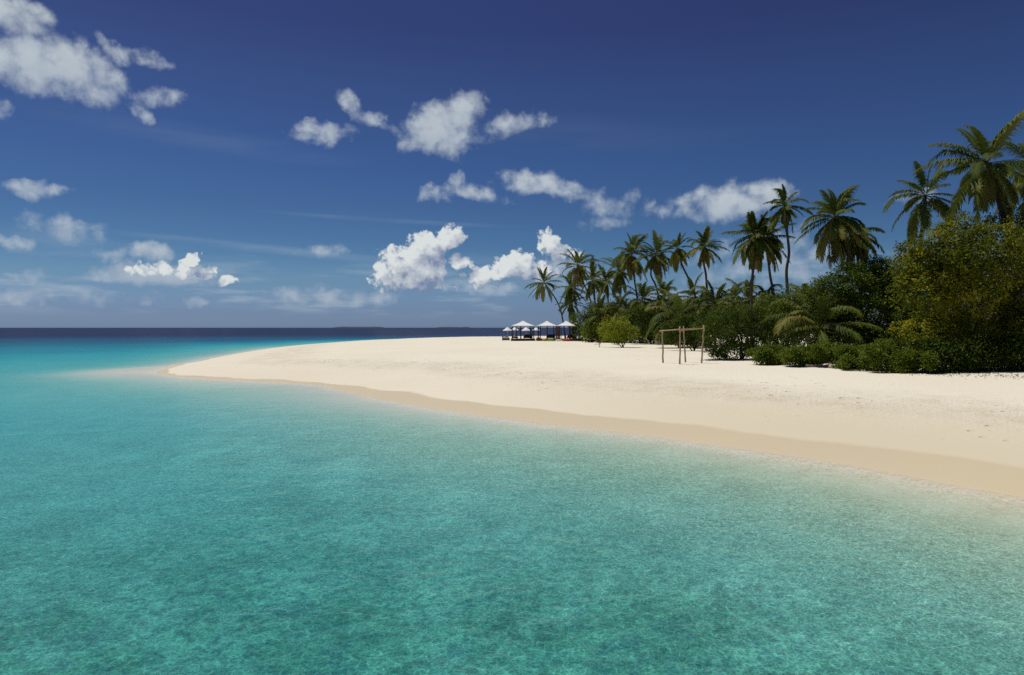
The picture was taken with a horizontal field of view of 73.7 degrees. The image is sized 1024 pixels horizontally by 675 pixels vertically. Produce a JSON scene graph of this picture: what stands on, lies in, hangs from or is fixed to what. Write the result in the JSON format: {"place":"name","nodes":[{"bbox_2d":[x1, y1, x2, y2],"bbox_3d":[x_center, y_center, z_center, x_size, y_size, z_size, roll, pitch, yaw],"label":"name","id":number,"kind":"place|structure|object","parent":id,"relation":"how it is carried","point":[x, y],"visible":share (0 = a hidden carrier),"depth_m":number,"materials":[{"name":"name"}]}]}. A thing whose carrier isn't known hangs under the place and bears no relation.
{"place":"outdoors","nodes":[
{"label":"outdoors","id":0,"kind":"place"},
{"bbox_2d":[333,327,383,327],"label":"island","id":1,"kind":"structure","parent":0,"point":[358,327],"depth_m":7504.44,"materials":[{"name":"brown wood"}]},
{"bbox_2d":[436,327,469,327],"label":"island","id":2,"kind":"structure","parent":0,"point":[452,327],"depth_m":8110.50,"materials":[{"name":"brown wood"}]},
{"bbox_2d":[0,334,1023,674],"bbox_3d":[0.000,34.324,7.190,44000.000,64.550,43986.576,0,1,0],"label":"beach sand","id":3,"kind":"structure","parent":0,"point":[926,462],"depth_m":16.26,"materials":[{"name":"beige sand"}]},
{"bbox_2d":[511,321,534,340],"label":"beach pavilion","id":4,"kind":"structure","parent":3,"relation":"on","point":[522,323],"depth_m":111.41,"materials":[{"name":"white fabric"}]},
{"bbox_2d":[523,334,531,338],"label":"daybed","id":5,"kind":"object","parent":4,"relation":"on","point":[527,336],"visible":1,"depth_m":112.27,"materials":[{"name":"wicker"}]},
{"bbox_2d":[524,267,566,338],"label":"coconut palm","id":6,"kind":"object","parent":3,"relation":"on","point":[540,286],"visible":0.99,"depth_m":127.86,"materials":[{"name":"green plant"}]},
{"bbox_2d":[537,321,559,340],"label":"beach pavilion","id":7,"kind":"structure","parent":3,"relation":"on","point":[547,323],"depth_m":112.53,"materials":[{"name":"white fabric"}]},
{"bbox_2d":[546,334,554,338],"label":"daybed","id":8,"kind":"object","parent":7,"relation":"on","point":[551,335],"visible":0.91,"depth_m":113.16,"materials":[{"name":"wicker"}]},
{"bbox_2d":[557,321,575,340],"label":"beach pavilion","id":9,"kind":"structure","parent":3,"relation":"on","point":[566,323],"depth_m":112.22,"materials":[{"name":"white fabric"}]},
{"bbox_2d":[551,271,586,338],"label":"coconut palm","id":10,"kind":"object","parent":3,"relation":"on","point":[569,292],"visible":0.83,"depth_m":121.47,"materials":[{"name":"green plant"}]},
{"bbox_2d":[555,291,586,338],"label":"coconut palm","id":11,"kind":"object","parent":3,"relation":"on","point":[570,310],"visible":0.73,"depth_m":122.23,"materials":[{"name":"green plant"}]},
{"bbox_2d":[556,249,599,319],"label":"coconut palm","id":12,"kind":"object","parent":3,"relation":"on","point":[578,274],"visible":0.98,"depth_m":111.74,"materials":[{"name":"green plant"}]},
{"bbox_2d":[570,255,608,318],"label":"coconut palm","id":13,"kind":"object","parent":3,"relation":"on","point":[592,286],"visible":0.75,"depth_m":117.50,"materials":[{"name":"green plant"}]},
{"bbox_2d":[579,318,611,342],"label":"shrub","id":14,"kind":"object","parent":3,"relation":"on","point":[591,332],"visible":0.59,"depth_m":99.66,"materials":[{"name":"green plant"}]},
{"bbox_2d":[584,294,615,339],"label":"young palm","id":15,"kind":"object","parent":3,"relation":"on","point":[598,305],"visible":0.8,"depth_m":100.57,"materials":[{"name":"green plant"}]},
{"bbox_2d":[590,263,612,301],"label":"coconut palm","id":16,"kind":"object","parent":3,"relation":"on","point":[605,280],"visible":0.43,"depth_m":121.55,"materials":[{"name":"green plant"}]},
{"bbox_2d":[598,255,632,318],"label":"coconut palm","id":17,"kind":"object","parent":3,"relation":"on","point":[619,279],"visible":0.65,"depth_m":103.45,"materials":[{"name":"green plant"}]},
{"bbox_2d":[582,296,652,341],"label":"shrub","id":18,"kind":"object","parent":3,"relation":"on","point":[625,300],"visible":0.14,"depth_m":103.44,"materials":[{"name":"green plant"}]},
{"bbox_2d":[596,314,639,347],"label":"shrub","id":19,"kind":"object","parent":3,"relation":"on","point":[613,334],"visible":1,"depth_m":76.25,"materials":[{"name":"green plant"}]},
{"bbox_2d":[602,290,635,341],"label":"young palm","id":20,"kind":"object","parent":3,"relation":"on","point":[619,309],"visible":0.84,"depth_m":98.78,"materials":[{"name":"green plant"}]},
{"bbox_2d":[611,232,651,341],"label":"coconut palm","id":21,"kind":"object","parent":3,"relation":"on","point":[628,260],"visible":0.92,"depth_m":97.36,"materials":[{"name":"green plant"}]},
{"bbox_2d":[618,281,663,343],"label":"young palm","id":22,"kind":"object","parent":3,"relation":"on","point":[643,290],"visible":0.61,"depth_m":94.49,"materials":[{"name":"green plant"}]},
{"bbox_2d":[618,304,673,343],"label":"shrub","id":23,"kind":"object","parent":3,"relation":"on","point":[645,321],"visible":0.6,"depth_m":89.37,"materials":[{"name":"green plant"}]},
{"bbox_2d":[632,229,672,317],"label":"coconut palm","id":24,"kind":"object","parent":3,"relation":"on","point":[655,262],"visible":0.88,"depth_m":94.35,"materials":[{"name":"green plant"}]},
{"bbox_2d":[646,275,676,344],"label":"young palm","id":25,"kind":"object","parent":3,"relation":"on","point":[662,299],"visible":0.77,"depth_m":87.29,"materials":[{"name":"green plant"}]},
{"bbox_2d":[644,288,705,347],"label":"young palm","id":26,"kind":"object","parent":3,"relation":"on","point":[679,304],"visible":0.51,"depth_m":74.77,"materials":[{"name":"green plant"}]},
{"bbox_2d":[658,232,700,343],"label":"coconut palm","id":27,"kind":"object","parent":3,"relation":"on","point":[677,256],"visible":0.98,"depth_m":83.64,"materials":[{"name":"green plant"}]},
{"bbox_2d":[659,325,704,363],"bbox_3d":[10.945,0.508,44.382,2.687,2.651,2.208,-1,1,-36],"label":"pole frame","id":28,"kind":"object","parent":3,"relation":"on","point":[683,329],"visible":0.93,"depth_m":44.27,"materials":[{"name":"wood"}]},
{"bbox_2d":[658,308,720,350],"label":"shrub","id":29,"kind":"object","parent":3,"relation":"on","point":[682,322],"visible":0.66,"depth_m":65.49,"materials":[{"name":"green plant"}]},
{"bbox_2d":[670,272,712,345],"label":"young palm","id":30,"kind":"object","parent":3,"relation":"on","point":[690,283],"visible":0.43,"depth_m":80.61,"materials":[{"name":"green plant"}]},
{"bbox_2d":[684,225,727,336],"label":"coconut palm","id":31,"kind":"object","parent":3,"relation":"on","point":[706,254],"visible":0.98,"depth_m":78.52,"materials":[{"name":"green plant"}]},
{"bbox_2d":[682,278,743,344],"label":"young palm","id":32,"kind":"object","parent":3,"relation":"on","point":[710,295],"visible":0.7,"depth_m":69.25,"materials":[{"name":"green plant"}]},
{"bbox_2d":[712,281,744,347],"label":"young palm","id":33,"kind":"object","parent":3,"relation":"on","point":[736,292],"visible":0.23,"depth_m":71.62,"materials":[{"name":"green plant"}]},
{"bbox_2d":[686,302,796,359],"bbox_3d":[16.250,-0.435,47.990,7.402,4.175,4.492,0,1,23],"label":"shrub","id":34,"kind":"object","parent":3,"relation":"on","point":[722,349],"visible":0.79,"depth_m":47.44,"materials":[{"name":"green plant"}]},
{"bbox_2d":[721,275,778,340],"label":"young palm","id":35,"kind":"object","parent":3,"relation":"on","point":[746,293],"visible":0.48,"depth_m":66.09,"materials":[{"name":"green plant"}]},
{"bbox_2d":[721,211,782,337],"bbox_3d":[21.956,-4.940,62.256,5.265,12.882,5.183,0,1,0],"label":"coconut palm","id":36,"kind":"object","parent":3,"relation":"on","point":[757,246],"visible":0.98,"depth_m":61.48,"materials":[{"name":"green plant"}]},
{"bbox_2d":[740,284,782,333],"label":"young palm","id":37,"kind":"object","parent":3,"relation":"on","point":[763,293],"visible":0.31,"depth_m":64.10,"materials":[{"name":"green plant"}]},
{"bbox_2d":[736,215,795,340],"bbox_3d":[24.110,-4.984,63.934,5.263,12.898,5.428,0,1,0],"label":"coconut palm","id":38,"kind":"object","parent":3,"relation":"on","point":[777,244],"visible":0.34,"depth_m":63.79,"materials":[{"name":"green plant"}]},
{"bbox_2d":[746,342,786,364],"bbox_3d":[15.893,1.049,42.090,2.795,1.516,2.896,0,1,0],"label":"creeping shrub","id":39,"kind":"object","parent":3,"relation":"on","point":[767,354],"visible":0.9,"depth_m":41.33,"materials":[{"name":"green plant"}]},
{"bbox_2d":[763,184,813,342],"bbox_3d":[24.108,-6.017,59.658,3.830,15.036,4.107,1,1,33],"label":"coconut palm","id":40,"kind":"object","parent":3,"relation":"on","point":[785,211],"visible":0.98,"depth_m":59.77,"materials":[{"name":"green plant"}]},
{"bbox_2d":[753,283,837,346],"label":"broadleaf tree","id":41,"kind":"object","parent":3,"relation":"on","point":[782,307],"visible":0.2,"depth_m":54.37,"materials":[{"name":"green plant"}]},
{"bbox_2d":[568,246,1023,365],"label":"undergrowth","id":42,"kind":"object","parent":3,"relation":"on","point":[847,341],"visible":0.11,"depth_m":55.14,"materials":[{"name":"green plant"}]},
{"bbox_2d":[777,344,821,366],"bbox_3d":[16.974,1.084,40.269,2.506,1.463,3.238,0,1,22],"label":"creeping shrub","id":43,"kind":"object","parent":3,"relation":"on","point":[799,355],"visible":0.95,"depth_m":39.51,"materials":[{"name":"green plant"}]},
{"bbox_2d":[768,283,837,344],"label":"young palm","id":44,"kind":"object","parent":3,"relation":"on","point":[797,289],"visible":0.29,"depth_m":52.17,"materials":[{"name":"green plant"}]},
{"bbox_2d":[805,362,828,366],"bbox_3d":[17.535,1.588,39.210,1.419,0.334,0.312,0,1,0],"label":"driftwood log","id":45,"kind":"object","parent":3,"relation":"on","point":[815,365],"visible":0.89,"depth_m":39.16,"materials":[{"name":"wood"}]},
{"bbox_2d":[761,293,882,353],"bbox_3d":[19.778,0.002,43.637,6.767,6.028,6.924,0,1,0],"label":"young palm","id":46,"kind":"object","parent":3,"relation":"on","point":[821,335],"visible":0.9,"depth_m":43.12,"materials":[{"name":"green plant"}]},
{"bbox_2d":[809,341,843,363],"bbox_3d":[18.559,0.976,39.686,3.162,1.676,2.391,0,1,0],"label":"creeping shrub","id":47,"kind":"object","parent":3,"relation":"on","point":[823,353],"visible":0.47,"depth_m":39.23,"materials":[{"name":"green plant"}]},
{"bbox_2d":[795,185,890,324],"bbox_3d":[22.674,-4.383,47.075,6.825,12.251,4.842,-1,1,-33],"label":"coconut palm","id":48,"kind":"object","parent":3,"relation":"on","point":[835,229],"visible":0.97,"depth_m":46.77,"materials":[{"name":"green plant"}]},
{"bbox_2d":[831,342,871,369],"bbox_3d":[18.949,1.044,37.635,2.772,1.612,2.738,0,1,0],"label":"creeping shrub","id":49,"kind":"object","parent":3,"relation":"on","point":[846,354],"visible":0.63,"depth_m":37.33,"materials":[{"name":"green plant"}]},
{"bbox_2d":[831,223,886,340],"bbox_3d":[26.151,-3.655,51.879,4.202,10.580,5.250,1,1,44],"label":"coconut palm","id":50,"kind":"object","parent":3,"relation":"on","point":[857,251],"visible":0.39,"depth_m":51.71,"materials":[{"name":"green plant"}]},
{"bbox_2d":[800,251,933,347],"bbox_3d":[23.156,-2.011,44.526,8.820,7.393,6.266,0,1,0],"label":"broadleaf tree","id":51,"kind":"object","parent":3,"relation":"on","point":[875,277],"visible":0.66,"depth_m":43.90,"materials":[{"name":"green plant"}]},
{"bbox_2d":[853,337,905,371],"bbox_3d":[19.583,0.940,36.233,3.581,1.893,2.357,0,1,-22],"label":"creeping shrub","id":52,"kind":"object","parent":3,"relation":"on","point":[878,354],"visible":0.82,"depth_m":35.74,"materials":[{"name":"green plant"}]},
{"bbox_2d":[882,346,940,373],"bbox_3d":[20.482,1.177,35.086,2.661,1.495,2.140,0,1,28],"label":"creeping shrub","id":53,"kind":"object","parent":3,"relation":"on","point":[901,361],"visible":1,"depth_m":34.72,"materials":[{"name":"green plant"}]},
{"bbox_2d":[882,161,961,345],"bbox_3d":[27.571,-5.119,46.156,5.044,13.764,4.716,0,1,15],"label":"coconut palm","id":54,"kind":"object","parent":3,"relation":"on","point":[921,213],"visible":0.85,"depth_m":45.78,"materials":[{"name":"green plant"}]},
{"bbox_2d":[884,206,1023,348],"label":"broadleaf tree","id":55,"kind":"object","parent":3,"relation":"on","point":[956,320],"visible":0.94,"depth_m":36.18,"materials":[{"name":"green plant"}]},
{"bbox_2d":[893,368,1018,378],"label":"leaf litter","id":56,"kind":"object","parent":3,"relation":"on","point":[976,375],"visible":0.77,"depth_m":33.13,"materials":[{"name":"brown plant"}]},
{"bbox_2d":[912,110,1023,323],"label":"coconut palm","id":57,"kind":"object","parent":3,"relation":"on","point":[988,185],"visible":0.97,"depth_m":39.74,"materials":[{"name":"green plant"}]},
{"bbox_2d":[912,331,1023,372],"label":"shrub","id":58,"kind":"object","parent":3,"relation":"on","point":[1002,350],"visible":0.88,"depth_m":34.51,"materials":[{"name":"green plant"}]},
{"bbox_2d":[988,141,1023,223],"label":"coconut palm","id":59,"kind":"object","parent":3,"relation":"on","point":[1019,188],"visible":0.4,"depth_m":44.08,"materials":[{"name":"green plant"}]},
{"bbox_2d":[0,328,1023,674],"bbox_3d":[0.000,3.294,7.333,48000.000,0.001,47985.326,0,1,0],"label":"sea water","id":60,"kind":"structure","parent":0,"point":[72,382],"depth_m":15.38,"materials":[{"name":"teal liquid"}]},
{"bbox_2d":[0,0,1023,327],"label":"sky","id":61,"kind":"structure","parent":0,"point":[164,163],"materials":[{"name":"blue"}]}
]}

